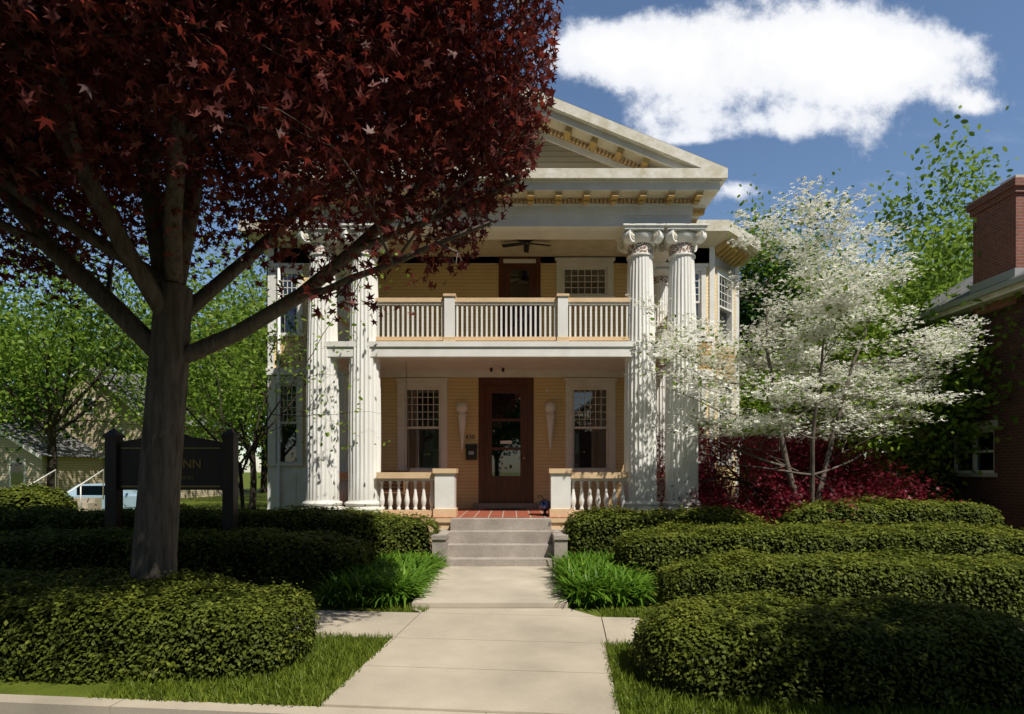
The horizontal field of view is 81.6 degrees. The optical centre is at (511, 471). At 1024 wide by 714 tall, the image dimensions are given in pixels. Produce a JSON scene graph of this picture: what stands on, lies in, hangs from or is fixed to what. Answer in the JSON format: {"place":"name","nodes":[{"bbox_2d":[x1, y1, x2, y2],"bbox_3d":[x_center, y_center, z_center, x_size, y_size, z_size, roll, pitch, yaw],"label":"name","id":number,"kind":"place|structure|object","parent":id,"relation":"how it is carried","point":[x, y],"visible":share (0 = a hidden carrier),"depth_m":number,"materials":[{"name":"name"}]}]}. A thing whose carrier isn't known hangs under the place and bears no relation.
{"place":"outdoors","nodes":[
{"label":"outdoors","id":0,"kind":"place"},
{"bbox_2d":[0,472,1023,713],"bbox_3d":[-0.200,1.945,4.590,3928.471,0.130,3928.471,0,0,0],"label":"ground","id":1,"kind":"structure","parent":0,"point":[49,688],"depth_m":5.34,"materials":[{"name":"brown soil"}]},
{"bbox_2d":[0,288,30,383],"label":"tree","id":2,"kind":"object","parent":1,"relation":"on","point":[15,289],"visible":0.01,"depth_m":46.30,"materials":[{"name":"green plant"}]},
{"bbox_2d":[0,384,39,423],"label":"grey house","id":3,"kind":"structure","parent":1,"relation":"on","point":[16,413],"depth_m":43.81,"materials":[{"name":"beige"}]},
{"bbox_2d":[0,481,79,509],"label":"neighbour shrub","id":4,"kind":"object","parent":1,"relation":"on","point":[48,495],"depth_m":15.58,"materials":[{"name":"green plant"}]},
{"bbox_2d":[0,423,104,491],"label":"neighboring house","id":5,"kind":"structure","parent":1,"relation":"on","point":[79,463],"depth_m":35.56,"materials":[{"name":"beige"}]},
{"bbox_2d":[31,469,103,510],"bbox_3d":[-15.400,0.894,20.000,1.738,1.972,2.244,0,0,0],"label":"step rail","id":6,"kind":"object","parent":1,"relation":"on","point":[87,503],"visible":0.25,"depth_m":20.75,"materials":[{"name":"metal"}]},
{"bbox_2d":[67,483,136,508],"bbox_3d":[-17.500,1.176,25.500,4.500,1.392,1.760,0,0,-8],"label":"parked car","id":7,"kind":"object","parent":1,"relation":"on","point":[96,491],"visible":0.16,"depth_m":24.82,"materials":[{"name":"blue paint"}]},
{"bbox_2d":[0,245,229,465],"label":"tree","id":8,"kind":"object","parent":1,"relation":"on","point":[73,426],"depth_m":39.59,"materials":[{"name":"green plant"}]},
{"bbox_2d":[0,190,230,488],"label":"tree","id":9,"kind":"object","parent":1,"relation":"on","point":[20,355],"depth_m":33.60,"materials":[{"name":"green plant"}]},
{"bbox_2d":[24,363,238,498],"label":"tan house","id":10,"kind":"structure","parent":1,"relation":"on","point":[93,440],"depth_m":39.02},
{"bbox_2d":[0,562,320,683],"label":"hedge","id":11,"kind":"object","parent":1,"relation":"on","point":[305,634],"depth_m":5.34,"materials":[{"name":"green plant"}]},
{"bbox_2d":[103,428,239,530],"bbox_3d":[-6.190,0.540,10.800,2.360,2.680,0.240,0,0,0],"label":"inn sign","id":12,"kind":"object","parent":1,"relation":"on","point":[218,470],"visible":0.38,"depth_m":10.77,"materials":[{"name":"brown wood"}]},
{"bbox_2d":[183,460,200,467],"bbox_3d":[-6.190,-0.145,10.760,1.076,0.154,0.010,0,0,0],"label":"sign lettering","id":13,"kind":"object","parent":12,"relation":"attached to","point":[184,462],"visible":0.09,"depth_m":10.76},
{"bbox_2d":[83,256,267,509],"bbox_3d":[-12.896,-4.893,28.045,13.148,13.559,13.734,0,0,0],"label":"tree","id":14,"kind":"object","parent":1,"relation":"on","point":[225,407],"depth_m":27.53,"materials":[{"name":"green plant"}]},
{"bbox_2d":[92,284,266,477],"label":"tree","id":15,"kind":"object","parent":1,"relation":"on","point":[208,390],"depth_m":45.80,"materials":[{"name":"green plant"}]},
{"bbox_2d":[0,521,378,591],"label":"hedge","id":16,"kind":"object","parent":1,"relation":"on","point":[364,554],"depth_m":9.26,"materials":[{"name":"green plant"}]},
{"bbox_2d":[127,256,266,492],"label":"tree","id":17,"kind":"object","parent":1,"relation":"on","point":[260,444],"depth_m":50.74,"materials":[{"name":"green plant"}]},
{"bbox_2d":[141,211,267,466],"bbox_3d":[-13.532,-7.517,39.387,18.680,18.808,21.724,0,0,0],"label":"tree","id":18,"kind":"object","parent":1,"relation":"on","point":[224,298],"depth_m":35.26,"materials":[{"name":"green plant"}]},
{"bbox_2d":[114,135,298,432],"bbox_3d":[-8.912,-5.254,25.323,17.067,14.281,15.050,0,0,0],"label":"tree","id":19,"kind":"object","parent":1,"relation":"on","point":[248,312],"depth_m":23.53,"materials":[{"name":"green plant"}]},
{"bbox_2d":[6,245,408,508],"bbox_3d":[-5.493,-1.812,12.652,6.971,7.389,6.655,0,0,0],"label":"young tree","id":20,"kind":"object","parent":1,"relation":"on","point":[139,356],"depth_m":12.09,"materials":[{"name":"green plant"}]},
{"bbox_2d":[0,502,442,557],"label":"hedge","id":21,"kind":"object","parent":1,"relation":"on","point":[373,513],"depth_m":11.18,"materials":[{"name":"green plant"}]},
{"bbox_2d":[0,694,497,713],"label":"kerb","id":22,"kind":"structure","parent":1,"relation":"on","point":[22,704],"depth_m":4.73,"materials":[{"name":"concrete"}]},
{"bbox_2d":[0,0,563,579],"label":"crimson maple","id":23,"kind":"object","parent":1,"relation":"on","point":[322,71],"depth_m":5.49,"materials":[{"name":"red plant"}]},
{"bbox_2d":[303,548,449,609],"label":"daylilies","id":24,"kind":"object","parent":1,"relation":"on","point":[390,579],"visible":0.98,"depth_m":8.50,"materials":[{"name":"green plant"}]},
{"bbox_2d":[238,220,760,510],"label":"house","id":25,"kind":"structure","parent":1,"relation":"on","point":[588,432],"depth_m":15.60,"materials":[{"name":"yellow wood"}]},
{"bbox_2d":[456,402,467,450],"bbox_3d":[-1.300,-1.167,15.470,0.320,1.335,0.288,0,0,0],"label":"wall sconce","id":26,"kind":"object","parent":25,"relation":"attached to","point":[462,408],"visible":1,"depth_m":15.40,"materials":[{"name":"white glass"}]},
{"bbox_2d":[465,444,476,459],"bbox_3d":[-1.065,-0.515,15.543,0.310,0.410,0.115,0,0,0],"label":"mailbox","id":27,"kind":"object","parent":25,"relation":"attached to","point":[471,451],"visible":1,"depth_m":15.50,"materials":[{"name":"black metal"}]},
{"bbox_2d":[279,78,727,261],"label":"roof","id":28,"kind":"structure","parent":25,"relation":"attached to","point":[597,182],"depth_m":12.65,"materials":[{"name":"white paint"}]},
{"bbox_2d":[501,239,550,252],"bbox_3d":[0.352,-5.605,14.388,1.219,0.270,1.165,0,0,0],"label":"ceiling fan","id":29,"kind":"object","parent":28,"relation":"hanging from","point":[526,243],"visible":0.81,"depth_m":14.42,"materials":[{"name":"black metal"}]},
{"bbox_2d":[479,377,533,502],"bbox_3d":[-0.155,-0.890,15.758,1.510,3.420,0.405,0,0,0],"label":"front door","id":30,"kind":"structure","parent":25,"relation":"attached to","point":[506,439],"depth_m":15.63,"materials":[{"name":"brown wood"}]},
{"bbox_2d":[499,256,540,336],"bbox_3d":[0.200,-4.330,15.770,1.100,2.820,0.380,0,0,0],"label":"balcony door","id":31,"kind":"structure","parent":25,"relation":"attached to","point":[519,280],"depth_m":15.63,"materials":[{"name":"brown wood"}]},
{"bbox_2d":[544,402,555,451],"bbox_3d":[1.000,-1.167,15.470,0.320,1.335,0.288,0,0,0],"label":"wall sconce","id":32,"kind":"object","parent":25,"relation":"attached to","point":[550,408],"visible":1,"depth_m":15.40,"materials":[{"name":"white glass"}]},
{"bbox_2d":[323,293,677,570],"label":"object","id":33,"kind":"structure","parent":1,"relation":"on","point":[502,534],"depth_m":12.75,"materials":[{"name":"white wood"}]},
{"bbox_2d":[381,364,409,494],"bbox_3d":[-3.150,-1.055,14.460,1.200,3.211,0.620,0,0,0],"label":"porch swing","id":34,"kind":"object","parent":33,"relation":"hanging from","point":[403,485],"visible":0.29,"depth_m":14.68,"materials":[{"name":"white wood"}]},
{"bbox_2d":[297,223,708,512],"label":"portico columns","id":35,"kind":"structure","parent":33,"relation":"on","point":[648,401],"depth_m":12.74,"materials":[{"name":"paint"}]},
{"bbox_2d":[538,495,549,515],"bbox_3d":[0.720,0.730,12.950,0.257,0.460,0.257,0,0,45],"label":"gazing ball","id":36,"kind":"object","parent":33,"relation":"on","point":[544,505],"visible":0.98,"depth_m":12.87,"materials":[{"name":"blue glass"}]},
{"bbox_2d":[412,566,596,616],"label":"front walk","id":37,"kind":"structure","parent":1,"relation":"on","point":[512,590],"depth_m":8.67,"materials":[{"name":"concrete"}]},
{"bbox_2d":[82,601,1023,713],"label":"lawn","id":38,"kind":"structure","parent":1,"relation":"on","point":[299,678],"depth_m":5.03,"materials":[{"name":"green plant"}]},
{"bbox_2d":[540,548,659,609],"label":"daylilies","id":39,"kind":"object","parent":1,"relation":"on","point":[592,580],"visible":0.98,"depth_m":8.50,"materials":[{"name":"green plant"}]},
{"bbox_2d":[560,503,764,556],"bbox_3d":[2.941,1.255,11.683,4.013,1.299,1.530,0,0,0],"label":"hedge","id":40,"kind":"object","parent":1,"relation":"on","point":[569,522],"depth_m":11.20,"materials":[{"name":"green plant"}]},
{"bbox_2d":[739,431,848,522],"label":"shrubs","id":41,"kind":"object","parent":1,"relation":"on","point":[766,478],"depth_m":18.66,"materials":[{"name":"red plant"}]},
{"bbox_2d":[735,178,857,416],"bbox_3d":[8.605,-5.584,28.150,14.409,14.942,12.044,0,0,0],"label":"tree","id":42,"kind":"object","parent":1,"relation":"on","point":[746,316],"depth_m":25.21,"materials":[{"name":"green plant"}]},
{"bbox_2d":[619,169,985,502],"bbox_3d":[5.976,-1.793,11.986,7.947,7.406,5.973,0,0,0],"label":"dogwood","id":43,"kind":"object","parent":1,"relation":"on","point":[845,288],"depth_m":11.75,"materials":[{"name":"white plant"}]},
{"bbox_2d":[624,175,993,442],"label":"tree blossoms","id":44,"kind":"object","parent":43,"relation":"attached to","point":[934,350],"visible":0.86,"depth_m":11.54,"materials":[{"name":"white plant"}]},
{"bbox_2d":[657,406,967,525],"bbox_3d":[5.708,0.283,13.583,6.481,3.794,6.031,0,0,0],"label":"japanese maple","id":45,"kind":"object","parent":1,"relation":"on","point":[855,490],"depth_m":12.99,"materials":[{"name":"red plant"}]},
{"bbox_2d":[609,516,1023,590],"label":"hedge","id":46,"kind":"object","parent":1,"relation":"on","point":[619,542],"depth_m":9.39,"materials":[{"name":"green plant"}]},
{"bbox_2d":[626,584,1023,713],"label":"hedge","id":47,"kind":"object","parent":1,"relation":"on","point":[642,628],"depth_m":4.78,"materials":[{"name":"green plant"}]},
{"bbox_2d":[653,543,1023,619],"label":"hedge","id":48,"kind":"object","parent":1,"relation":"on","point":[664,588],"depth_m":7.61,"materials":[{"name":"green plant"}]},
{"bbox_2d":[719,105,1019,475],"bbox_3d":[15.530,-6.160,28.223,16.775,16.093,20.422,0,0,0],"label":"tree","id":49,"kind":"object","parent":1,"relation":"on","point":[963,259],"depth_m":22.51,"materials":[{"name":"green plant"}]},
{"bbox_2d":[739,193,1023,491],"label":"tree","id":50,"kind":"object","parent":1,"relation":"on","point":[955,383],"depth_m":15.87,"materials":[{"name":"green plant"}]},
{"bbox_2d":[773,493,1006,527],"bbox_3d":[7.244,1.167,11.461,4.338,1.484,1.572,0,0,0],"label":"hedge","id":51,"kind":"object","parent":1,"relation":"on","point":[934,503],"depth_m":10.91,"materials":[{"name":"green plant"}]},
{"bbox_2d":[849,447,965,503],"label":"shrubs","id":52,"kind":"object","parent":1,"relation":"on","point":[951,478],"depth_m":15.41,"materials":[{"name":"red plant"}]},
{"bbox_2d":[886,175,1023,533],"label":"brick house","id":53,"kind":"structure","parent":1,"relation":"on","point":[997,213],"depth_m":14.54,"materials":[{"name":"brick"}]},
{"bbox_2d":[0,0,1023,471],"label":"sky","id":54,"kind":"structure","parent":0,"point":[781,92],"materials":[{"name":"blue"}]},
{"bbox_2d":[292,610,1018,713],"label":"pavement","id":55,"kind":"structure","parent":0,"point":[500,664],"depth_m":5.72,"materials":[{"name":"concrete"}]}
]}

